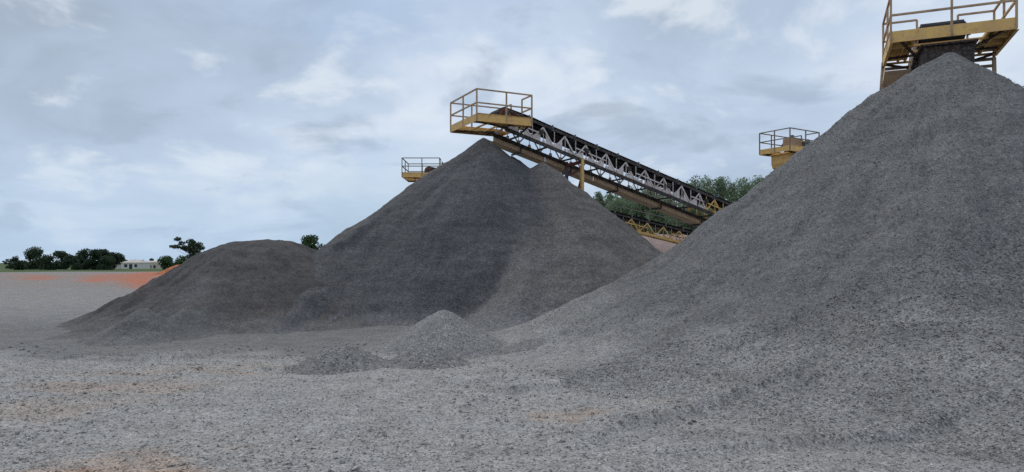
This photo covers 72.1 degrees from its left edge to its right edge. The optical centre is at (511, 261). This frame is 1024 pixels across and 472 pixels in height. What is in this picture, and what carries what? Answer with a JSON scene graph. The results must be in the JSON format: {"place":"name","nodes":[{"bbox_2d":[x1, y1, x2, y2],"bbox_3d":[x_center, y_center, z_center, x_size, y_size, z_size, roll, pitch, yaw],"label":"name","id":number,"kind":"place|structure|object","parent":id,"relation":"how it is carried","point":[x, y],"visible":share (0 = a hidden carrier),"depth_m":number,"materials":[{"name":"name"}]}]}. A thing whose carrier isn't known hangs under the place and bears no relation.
{"place":"outdoors","nodes":[
{"label":"outdoors","id":0,"kind":"place"},
{"bbox_2d":[0,234,1023,471],"bbox_3d":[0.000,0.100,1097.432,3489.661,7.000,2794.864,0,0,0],"label":"ground","id":1,"kind":"structure","parent":0,"point":[224,403],"depth_m":8.09,"materials":[{"name":"grey gravel"}]},
{"bbox_2d":[2,255,30,269],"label":"bush","id":2,"kind":"object","parent":1,"relation":"on","point":[18,263],"visible":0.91,"depth_m":157.74,"materials":[{"name":"green plant"}]},
{"bbox_2d":[23,246,43,269],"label":"tree","id":3,"kind":"object","parent":1,"relation":"on","point":[34,252],"visible":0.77,"depth_m":167.08,"materials":[{"name":"green plant"}]},
{"bbox_2d":[33,254,59,269],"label":"bush","id":4,"kind":"object","parent":1,"relation":"on","point":[48,263],"visible":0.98,"depth_m":157.50,"materials":[{"name":"green plant"}]},
{"bbox_2d":[52,250,70,268],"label":"tree","id":5,"kind":"object","parent":1,"relation":"on","point":[60,254],"visible":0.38,"depth_m":169.37,"materials":[{"name":"green plant"}]},
{"bbox_2d":[59,255,83,269],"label":"bush","id":6,"kind":"object","parent":1,"relation":"on","point":[71,261],"visible":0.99,"depth_m":157.32,"materials":[{"name":"green plant"}]},
{"bbox_2d":[74,248,92,269],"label":"tree","id":7,"kind":"object","parent":1,"relation":"on","point":[82,255],"visible":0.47,"depth_m":164.87,"materials":[{"name":"green plant"}]},
{"bbox_2d":[83,248,100,269],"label":"tree","id":8,"kind":"object","parent":1,"relation":"on","point":[91,263],"visible":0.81,"depth_m":159.28,"materials":[{"name":"green plant"}]},
{"bbox_2d":[97,249,111,269],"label":"tree","id":9,"kind":"object","parent":1,"relation":"on","point":[103,252],"visible":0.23,"depth_m":164.44,"materials":[{"name":"green plant"}]},
{"bbox_2d":[96,254,115,269],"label":"bush","id":10,"kind":"object","parent":1,"relation":"on","point":[106,261],"visible":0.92,"depth_m":157.12,"materials":[{"name":"green plant"}]},
{"bbox_2d":[108,252,124,268],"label":"tree","id":11,"kind":"object","parent":1,"relation":"on","point":[120,257],"visible":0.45,"depth_m":169.85,"materials":[{"name":"green plant"}]},
{"bbox_2d":[120,260,150,268],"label":"house","id":12,"kind":"structure","parent":1,"relation":"on","point":[135,264],"depth_m":215.00,"materials":[{"name":"white paint"}]},
{"bbox_2d":[147,261,158,268],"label":"house","id":13,"kind":"structure","parent":1,"relation":"on","point":[153,264],"depth_m":225.00,"materials":[{"name":"white paint"}]},
{"bbox_2d":[152,265,177,274],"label":"earth mound","id":14,"kind":"object","parent":1,"relation":"on","point":[165,271],"visible":0.23,"depth_m":98.08,"materials":[{"name":"orange soil"}]},
{"bbox_2d":[157,255,173,267],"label":"bush","id":15,"kind":"object","parent":1,"relation":"on","point":[166,260],"visible":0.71,"depth_m":148.76,"materials":[{"name":"green plant"}]},
{"bbox_2d":[161,259,183,269],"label":"bush","id":16,"kind":"object","parent":1,"relation":"on","point":[177,262],"visible":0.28,"depth_m":148.97,"materials":[{"name":"green plant"}]},
{"bbox_2d":[174,255,187,264],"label":"bush","id":17,"kind":"object","parent":1,"relation":"on","point":[182,258],"visible":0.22,"depth_m":150.05,"materials":[{"name":"green plant"}]},
{"bbox_2d":[169,236,204,258],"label":"tree","id":18,"kind":"object","parent":1,"relation":"on","point":[190,249],"visible":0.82,"depth_m":109.47,"materials":[{"name":"green plant"}]},
{"bbox_2d":[44,239,364,345],"bbox_3d":[-7.709,0.586,22.916,12.811,2.644,13.991,0,0,-22],"label":"gravel pile","id":19,"kind":"object","parent":1,"relation":"on","point":[248,287],"visible":0.63,"depth_m":19.21,"materials":[{"name":"grey gravel"}]},
{"bbox_2d":[301,234,324,249],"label":"tree","id":20,"kind":"object","parent":1,"relation":"on","point":[308,240],"visible":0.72,"depth_m":119.57,"materials":[{"name":"green plant"}]},
{"bbox_2d":[262,345,386,374],"bbox_3d":[-3.219,1.704,12.407,3.745,0.438,3.721,0,0,0],"label":"gravel heap","id":21,"kind":"object","parent":1,"relation":"on","point":[334,360],"visible":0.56,"depth_m":12.09,"materials":[{"name":"gravel"}]},
{"bbox_2d":[382,345,470,369],"bbox_3d":[-1.573,1.709,12.608,3.919,0.424,3.908,0,0,0],"label":"gravel heap","id":22,"kind":"object","parent":1,"relation":"on","point":[430,357],"visible":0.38,"depth_m":12.26,"materials":[{"name":"gravel"}]},
{"bbox_2d":[374,310,506,357],"bbox_3d":[-1.433,1.477,15.009,6.097,0.898,6.122,0,0,0],"label":"gravel heap","id":23,"kind":"object","parent":1,"relation":"on","point":[453,333],"visible":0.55,"depth_m":14.31,"materials":[{"name":"grey gravel"}]},
{"bbox_2d":[265,138,662,333],"bbox_3d":[-1.560,-1.454,28.480,21.520,6.763,22.080,0,0,0],"label":"gravel pile","id":24,"kind":"object","parent":1,"relation":"on","point":[484,234],"visible":0.64,"depth_m":22.02,"materials":[{"name":"gravel"}]},
{"bbox_2d":[493,337,545,354],"bbox_3d":[0.667,1.728,14.207,5.622,0.411,5.645,0,0,0],"label":"gravel heap","id":25,"kind":"object","parent":1,"relation":"on","point":[528,344],"visible":0.22,"depth_m":13.99,"materials":[{"name":"gravel"}]},
{"bbox_2d":[402,158,692,243],"bbox_3d":[3.252,-2.152,44.485,20.055,8.504,2.690,0,0,0],"label":"belt conveyor","id":26,"kind":"object","parent":1,"relation":"on","point":[410,176],"visible":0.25,"depth_m":43.91,"materials":[{"name":"yellow metal"}]},
{"bbox_2d":[450,88,732,226],"bbox_3d":[8.404,-2.152,32.275,23.075,8.504,2.780,0,0,-27],"label":"belt conveyor","id":27,"kind":"object","parent":1,"relation":"on","point":[509,120],"visible":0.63,"depth_m":29.45,"materials":[{"name":"grey metal"}]},
{"bbox_2d":[592,191,610,207],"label":"tree","id":28,"kind":"object","parent":1,"relation":"on","point":[599,196],"visible":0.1,"depth_m":79.43,"materials":[{"name":"green plant"}]},
{"bbox_2d":[603,193,617,203],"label":"tree","id":29,"kind":"object","parent":1,"relation":"on","point":[610,196],"visible":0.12,"depth_m":81.63,"materials":[{"name":"green plant"}]},
{"bbox_2d":[605,196,636,228],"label":"tree","id":30,"kind":"object","parent":1,"relation":"on","point":[617,200],"visible":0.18,"depth_m":72.20,"materials":[{"name":"green plant"}]},
{"bbox_2d":[612,197,639,228],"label":"tree","id":31,"kind":"object","parent":1,"relation":"on","point":[625,199],"visible":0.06,"depth_m":76.88,"materials":[{"name":"green plant"}]},
{"bbox_2d":[628,201,649,231],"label":"tree","id":32,"kind":"object","parent":1,"relation":"on","point":[636,206],"visible":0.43,"depth_m":70.93,"materials":[{"name":"green plant"}]},
{"bbox_2d":[640,184,665,197],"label":"tree","id":33,"kind":"object","parent":1,"relation":"on","point":[649,192],"visible":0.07,"depth_m":82.44,"materials":[{"name":"green plant"}]},
{"bbox_2d":[646,197,676,234],"bbox_3d":[13.955,-3.792,65.908,2.812,4.529,3.964,0,0,4],"label":"tree","id":34,"kind":"object","parent":1,"relation":"on","point":[658,218],"visible":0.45,"depth_m":64.93,"materials":[{"name":"green plant"}]},
{"bbox_2d":[662,196,686,234],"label":"tree","id":35,"kind":"object","parent":1,"relation":"on","point":[668,201],"visible":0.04,"depth_m":69.97,"materials":[{"name":"green plant"}]},
{"bbox_2d":[665,199,709,234],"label":"tree","id":36,"kind":"object","parent":1,"relation":"on","point":[693,211],"visible":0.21,"depth_m":67.54,"materials":[{"name":"green plant"}]},
{"bbox_2d":[686,174,706,206],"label":"tree","id":37,"kind":"object","parent":1,"relation":"on","point":[694,182],"visible":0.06,"depth_m":80.95,"materials":[{"name":"green plant"}]},
{"bbox_2d":[696,175,718,196],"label":"tree","id":38,"kind":"object","parent":1,"relation":"on","point":[705,183],"visible":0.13,"depth_m":84.86,"materials":[{"name":"green plant"}]},
{"bbox_2d":[708,176,728,210],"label":"tree","id":39,"kind":"object","parent":1,"relation":"on","point":[719,187],"visible":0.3,"depth_m":81.39,"materials":[{"name":"green plant"}]},
{"bbox_2d":[723,176,746,201],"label":"tree","id":40,"kind":"object","parent":1,"relation":"on","point":[732,188],"visible":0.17,"depth_m":85.85,"materials":[{"name":"green plant"}]},
{"bbox_2d":[727,177,751,202],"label":"tree","id":41,"kind":"object","parent":1,"relation":"on","point":[745,185],"visible":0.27,"depth_m":82.62,"materials":[{"name":"green plant"}]},
{"bbox_2d":[483,52,1023,471],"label":"gravel pile","id":42,"kind":"object","parent":1,"relation":"on","point":[859,267],"visible":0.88,"depth_m":11.51,"materials":[{"name":"grey gravel"}]},
{"bbox_2d":[749,175,763,188],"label":"tree","id":43,"kind":"object","parent":1,"relation":"on","point":[757,180],"visible":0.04,"depth_m":83.59,"materials":[{"name":"green plant"}]},
{"bbox_2d":[759,127,819,169],"bbox_3d":[20.761,-2.462,41.850,16.075,9.124,1.990,0,0,-33],"label":"belt conveyor","id":44,"kind":"object","parent":1,"relation":"on","point":[791,146],"visible":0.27,"depth_m":37.63,"materials":[{"name":"yellow metal"}]},
{"bbox_2d":[879,0,1018,89],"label":"belt conveyor","id":45,"kind":"object","parent":1,"relation":"on","point":[922,44],"visible":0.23,"depth_m":17.53,"materials":[{"name":"yellow metal"}]},
{"bbox_2d":[0,0,1023,262],"label":"sky","id":46,"kind":"structure","parent":0,"point":[129,128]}
]}

